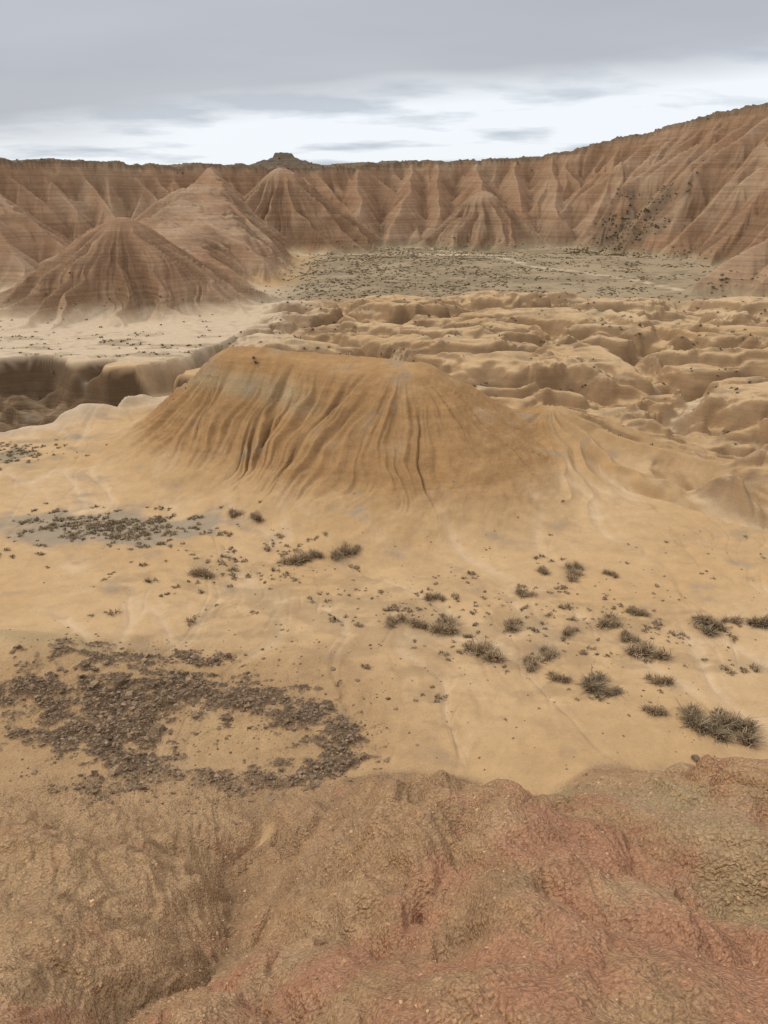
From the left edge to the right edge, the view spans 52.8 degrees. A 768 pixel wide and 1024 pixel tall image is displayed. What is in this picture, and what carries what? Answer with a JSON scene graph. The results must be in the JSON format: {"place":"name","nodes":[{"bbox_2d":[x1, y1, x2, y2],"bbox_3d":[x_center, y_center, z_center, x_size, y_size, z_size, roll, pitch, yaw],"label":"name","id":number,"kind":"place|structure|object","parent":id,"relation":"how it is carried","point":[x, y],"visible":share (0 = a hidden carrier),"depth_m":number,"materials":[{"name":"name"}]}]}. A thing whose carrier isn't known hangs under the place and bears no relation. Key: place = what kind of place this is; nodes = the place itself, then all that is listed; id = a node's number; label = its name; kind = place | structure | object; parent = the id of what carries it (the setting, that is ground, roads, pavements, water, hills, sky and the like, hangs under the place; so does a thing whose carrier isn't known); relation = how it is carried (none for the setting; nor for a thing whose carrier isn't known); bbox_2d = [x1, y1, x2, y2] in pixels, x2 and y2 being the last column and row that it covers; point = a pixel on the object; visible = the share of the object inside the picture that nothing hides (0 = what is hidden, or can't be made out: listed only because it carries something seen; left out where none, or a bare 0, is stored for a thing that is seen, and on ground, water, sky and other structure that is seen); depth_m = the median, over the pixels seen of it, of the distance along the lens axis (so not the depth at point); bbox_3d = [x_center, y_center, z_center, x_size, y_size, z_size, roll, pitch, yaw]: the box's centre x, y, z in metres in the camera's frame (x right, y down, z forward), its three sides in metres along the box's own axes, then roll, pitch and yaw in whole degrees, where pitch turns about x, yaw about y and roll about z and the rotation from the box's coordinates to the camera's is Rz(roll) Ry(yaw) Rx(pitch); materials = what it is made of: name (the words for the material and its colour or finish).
{"place":"outdoors","nodes":[
{"label":"outdoors","id":0,"kind":"place"},
{"bbox_2d":[0,102,767,1023],"bbox_3d":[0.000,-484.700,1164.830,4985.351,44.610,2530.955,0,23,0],"label":"badlands terrain","id":1,"kind":"structure","parent":0,"point":[420,452],"depth_m":32.90,"materials":[{"name":"soil"}]},
{"bbox_2d":[0,439,205,557],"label":"grey scrub patch","id":2,"kind":"object","parent":1,"relation":"on","point":[127,535],"visible":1,"depth_m":37.19,"materials":[{"name":"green plant"}]},
{"bbox_2d":[114,676,126,688],"bbox_3d":[-8.545,5.456,24.938,0.430,0.209,0.369,-21,30,-41],"label":"mudstone boulder","id":3,"kind":"object","parent":1,"relation":"on","point":[121,680],"visible":1,"depth_m":24.83,"materials":[{"name":"brown stone"}]},
{"bbox_2d":[187,561,219,579],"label":"dry desert shrub","id":4,"kind":"object","parent":1,"relation":"on","point":[204,572],"visible":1,"depth_m":32.61,"materials":[{"name":"grey plant"}]},
{"bbox_2d":[0,633,417,822],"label":"mudstone rubble","id":5,"kind":"object","parent":1,"relation":"on","point":[157,729],"visible":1,"depth_m":23.67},
{"bbox_2d":[222,507,245,518],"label":"dry desert shrub","id":6,"kind":"object","parent":1,"relation":"on","point":[233,513],"visible":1,"depth_m":38.48,"materials":[{"name":"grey plant"}]},
{"bbox_2d":[248,510,265,522],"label":"dry desert shrub","id":7,"kind":"object","parent":1,"relation":"on","point":[255,516],"visible":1,"depth_m":37.66,"materials":[{"name":"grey plant"}]},
{"bbox_2d":[274,550,317,566],"bbox_3d":[-3.947,1.995,34.217,2.104,0.609,1.600,-9,24,-21],"label":"dry desert shrub","id":8,"kind":"object","parent":1,"relation":"on","point":[295,559],"visible":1,"depth_m":34.20,"materials":[{"name":"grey plant"}]},
{"bbox_2d":[301,547,326,560],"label":"dry desert shrub","id":9,"kind":"object","parent":1,"relation":"on","point":[315,553],"visible":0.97,"depth_m":34.61,"materials":[{"name":"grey plant"}]},
{"bbox_2d":[323,541,354,559],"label":"dry desert shrub","id":10,"kind":"object","parent":1,"relation":"on","point":[334,553],"visible":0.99,"depth_m":34.63,"materials":[{"name":"grey plant"}]},
{"bbox_2d":[345,543,361,554],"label":"dry desert shrub","id":11,"kind":"object","parent":1,"relation":"on","point":[356,549],"visible":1,"depth_m":34.87,"materials":[{"name":"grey plant"}]},
{"bbox_2d":[0,527,765,823],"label":"scattered stones","id":12,"kind":"object","parent":1,"relation":"on","point":[287,706],"visible":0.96,"depth_m":24.36,"materials":[{"name":"stone"}]},
{"bbox_2d":[0,757,767,1023],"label":"slope pebbles","id":13,"kind":"object","parent":1,"relation":"on","point":[700,902],"visible":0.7,"depth_m":11.80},
{"bbox_2d":[0,272,767,444],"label":"gully scrub","id":14,"kind":"object","parent":1,"relation":"on","point":[317,347],"visible":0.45,"depth_m":79.83,"materials":[{"name":"green plant"}]},
{"bbox_2d":[3,492,765,716],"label":"grass tufts","id":15,"kind":"object","parent":1,"relation":"on","point":[535,629],"visible":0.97,"depth_m":30.13,"materials":[{"name":"green plant"}]},
{"bbox_2d":[16,104,753,173],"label":"rim scrub","id":16,"kind":"object","parent":1,"relation":"on","point":[351,162],"visible":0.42,"depth_m":212.44,"materials":[{"name":"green plant"}]},
{"bbox_2d":[381,610,410,630],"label":"dry desert shrub","id":17,"kind":"object","parent":1,"relation":"on","point":[395,620],"visible":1,"depth_m":29.21,"materials":[{"name":"grey plant"}]},
{"bbox_2d":[405,615,430,630],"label":"dry desert shrub","id":18,"kind":"object","parent":1,"relation":"on","point":[419,624],"visible":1,"depth_m":29.05,"materials":[{"name":"grey plant"}]},
{"bbox_2d":[423,591,447,601],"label":"dry desert shrub","id":19,"kind":"object","parent":1,"relation":"on","point":[429,596],"visible":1,"depth_m":31.07,"materials":[{"name":"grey plant"}]},
{"bbox_2d":[426,611,465,635],"bbox_3d":[2.369,4.140,28.941,1.846,0.614,1.518,-11,25,-26],"label":"dry desert shrub","id":20,"kind":"object","parent":1,"relation":"on","point":[446,627],"visible":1,"depth_m":28.81,"materials":[{"name":"grey plant"}]},
{"bbox_2d":[454,636,513,664],"bbox_3d":[3.538,4.801,27.055,2.376,0.553,1.531,8,24,18],"label":"dry desert shrub","id":21,"kind":"object","parent":1,"relation":"on","point":[481,648],"visible":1,"depth_m":27.18,"materials":[{"name":"grey plant"}]},
{"bbox_2d":[261,236,757,302],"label":"terrace scrub","id":22,"kind":"object","parent":1,"relation":"on","point":[428,274],"visible":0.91,"depth_m":139.07,"materials":[{"name":"green plant"}]},
{"bbox_2d":[498,616,528,632],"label":"dry desert shrub","id":23,"kind":"object","parent":1,"relation":"on","point":[511,625],"visible":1,"depth_m":29.01,"materials":[{"name":"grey plant"}]},
{"bbox_2d":[513,586,538,599],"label":"dry desert shrub","id":24,"kind":"object","parent":1,"relation":"on","point":[521,592],"visible":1,"depth_m":31.19,"materials":[{"name":"grey plant"}]},
{"bbox_2d":[518,652,544,673],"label":"dry desert shrub","id":25,"kind":"object","parent":1,"relation":"on","point":[532,663],"visible":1,"depth_m":26.40,"materials":[{"name":"grey plant"}]},
{"bbox_2d":[536,564,551,576],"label":"dry desert shrub","id":26,"kind":"object","parent":1,"relation":"on","point":[543,569],"visible":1,"depth_m":33.07,"materials":[{"name":"grey plant"}]},
{"bbox_2d":[536,640,562,660],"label":"dry desert shrub","id":27,"kind":"object","parent":1,"relation":"on","point":[549,654],"visible":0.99,"depth_m":27.03,"materials":[{"name":"grey plant"}]},
{"bbox_2d":[543,668,576,683],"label":"dry desert shrub","id":28,"kind":"object","parent":1,"relation":"on","point":[555,677],"visible":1,"depth_m":25.65,"materials":[{"name":"grey plant"}]},
{"bbox_2d":[560,624,581,638],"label":"dry desert shrub","id":29,"kind":"object","parent":1,"relation":"on","point":[567,631],"visible":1,"depth_m":28.41,"materials":[{"name":"grey plant"}]},
{"bbox_2d":[562,565,586,584],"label":"dry desert shrub","id":30,"kind":"object","parent":1,"relation":"on","point":[571,576],"visible":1,"depth_m":32.89,"materials":[{"name":"grey plant"}]},
{"bbox_2d":[564,559,584,570],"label":"dry desert shrub","id":31,"kind":"object","parent":1,"relation":"on","point":[576,564],"visible":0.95,"depth_m":33.55,"materials":[{"name":"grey plant"}]},
{"bbox_2d":[574,664,611,695],"bbox_3d":[6.866,5.537,25.351,1.255,0.440,1.848,14,26,30],"label":"dry desert shrub","id":32,"kind":"object","parent":1,"relation":"on","point":[591,683],"visible":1,"depth_m":25.39,"materials":[{"name":"grey plant"}]},
{"bbox_2d":[592,609,625,629],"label":"dry desert shrub","id":33,"kind":"object","parent":1,"relation":"on","point":[610,619],"visible":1,"depth_m":28.98,"materials":[{"name":"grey plant"}]},
{"bbox_2d":[602,569,619,577],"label":"dry desert shrub","id":34,"kind":"object","parent":1,"relation":"on","point":[612,573],"visible":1,"depth_m":32.98,"materials":[{"name":"grey plant"}]},
{"bbox_2d":[598,681,626,700],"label":"dry desert shrub","id":35,"kind":"object","parent":1,"relation":"on","point":[613,691],"visible":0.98,"depth_m":25.01,"materials":[{"name":"grey plant"}]},
{"bbox_2d":[618,625,644,644],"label":"dry desert shrub","id":36,"kind":"object","parent":1,"relation":"on","point":[626,635],"visible":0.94,"depth_m":28.03,"materials":[{"name":"grey plant"}]},
{"bbox_2d":[622,604,653,617],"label":"dry desert shrub","id":37,"kind":"object","parent":1,"relation":"on","point":[636,612],"visible":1,"depth_m":29.90,"materials":[{"name":"grey plant"}]},
{"bbox_2d":[557,160,734,259],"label":"scree scrub","id":38,"kind":"object","parent":1,"relation":"on","point":[615,254],"visible":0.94,"depth_m":178.74,"materials":[{"name":"green plant"}]},
{"bbox_2d":[620,636,688,663],"bbox_3d":[9.325,4.800,27.063,2.273,0.529,1.465,1,23,2],"label":"dry desert shrub","id":39,"kind":"object","parent":1,"relation":"on","point":[644,648],"visible":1,"depth_m":27.15,"materials":[{"name":"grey plant"}]},
{"bbox_2d":[638,703,670,718],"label":"dry desert shrub","id":40,"kind":"object","parent":1,"relation":"on","point":[656,711],"visible":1,"depth_m":24.03,"materials":[{"name":"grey plant"}]},
{"bbox_2d":[639,670,678,686],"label":"dry desert shrub","id":41,"kind":"object","parent":1,"relation":"on","point":[661,680],"visible":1,"depth_m":25.54,"materials":[{"name":"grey plant"}]},
{"bbox_2d":[691,755,699,762],"bbox_3d":[8.919,7.032,21.975,0.280,0.183,0.309,-8,24,-18],"label":"mudstone boulder","id":42,"kind":"object","parent":1,"relation":"on","point":[695,758],"visible":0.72,"depth_m":21.95,"materials":[{"name":"beige stone"}]},
{"bbox_2d":[675,697,717,740],"bbox_3d":[9.518,6.254,23.518,1.360,0.477,2.002,0,23,1],"label":"dry desert shrub","id":43,"kind":"object","parent":1,"relation":"on","point":[694,718],"visible":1,"depth_m":23.53,"materials":[{"name":"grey plant"}]},
{"bbox_2d":[687,612,739,636],"bbox_3d":[12.165,4.117,28.941,1.761,0.390,1.742,-9,24,-21],"label":"dry desert shrub","id":44,"kind":"object","parent":1,"relation":"on","point":[705,621],"visible":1,"depth_m":28.84,"materials":[{"name":"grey plant"}]},
{"bbox_2d":[703,711,739,746],"bbox_3d":[10.045,6.454,23.138,1.151,0.403,1.694,8,24,19],"label":"dry desert shrub","id":45,"kind":"object","parent":1,"relation":"on","point":[723,732],"visible":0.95,"depth_m":23.08,"materials":[{"name":"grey plant"}]},
{"bbox_2d":[715,613,745,624],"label":"dry desert shrub","id":46,"kind":"object","parent":1,"relation":"on","point":[736,621],"visible":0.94,"depth_m":29.36,"materials":[{"name":"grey plant"}]},
{"bbox_2d":[703,705,766,749],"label":"dry desert shrub","id":47,"kind":"object","parent":1,"relation":"on","point":[745,735],"visible":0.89,"depth_m":23.27,"materials":[{"name":"grey plant"}]},
{"bbox_2d":[743,613,767,629],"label":"dry desert shrub","id":48,"kind":"object","parent":1,"relation":"on","point":[760,622],"visible":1,"depth_m":29.08,"materials":[{"name":"grey plant"}]},
{"bbox_2d":[0,0,767,164],"label":"sky","id":49,"kind":"structure","parent":0,"point":[130,82],"materials":[{"name":"grey"}]}
]}

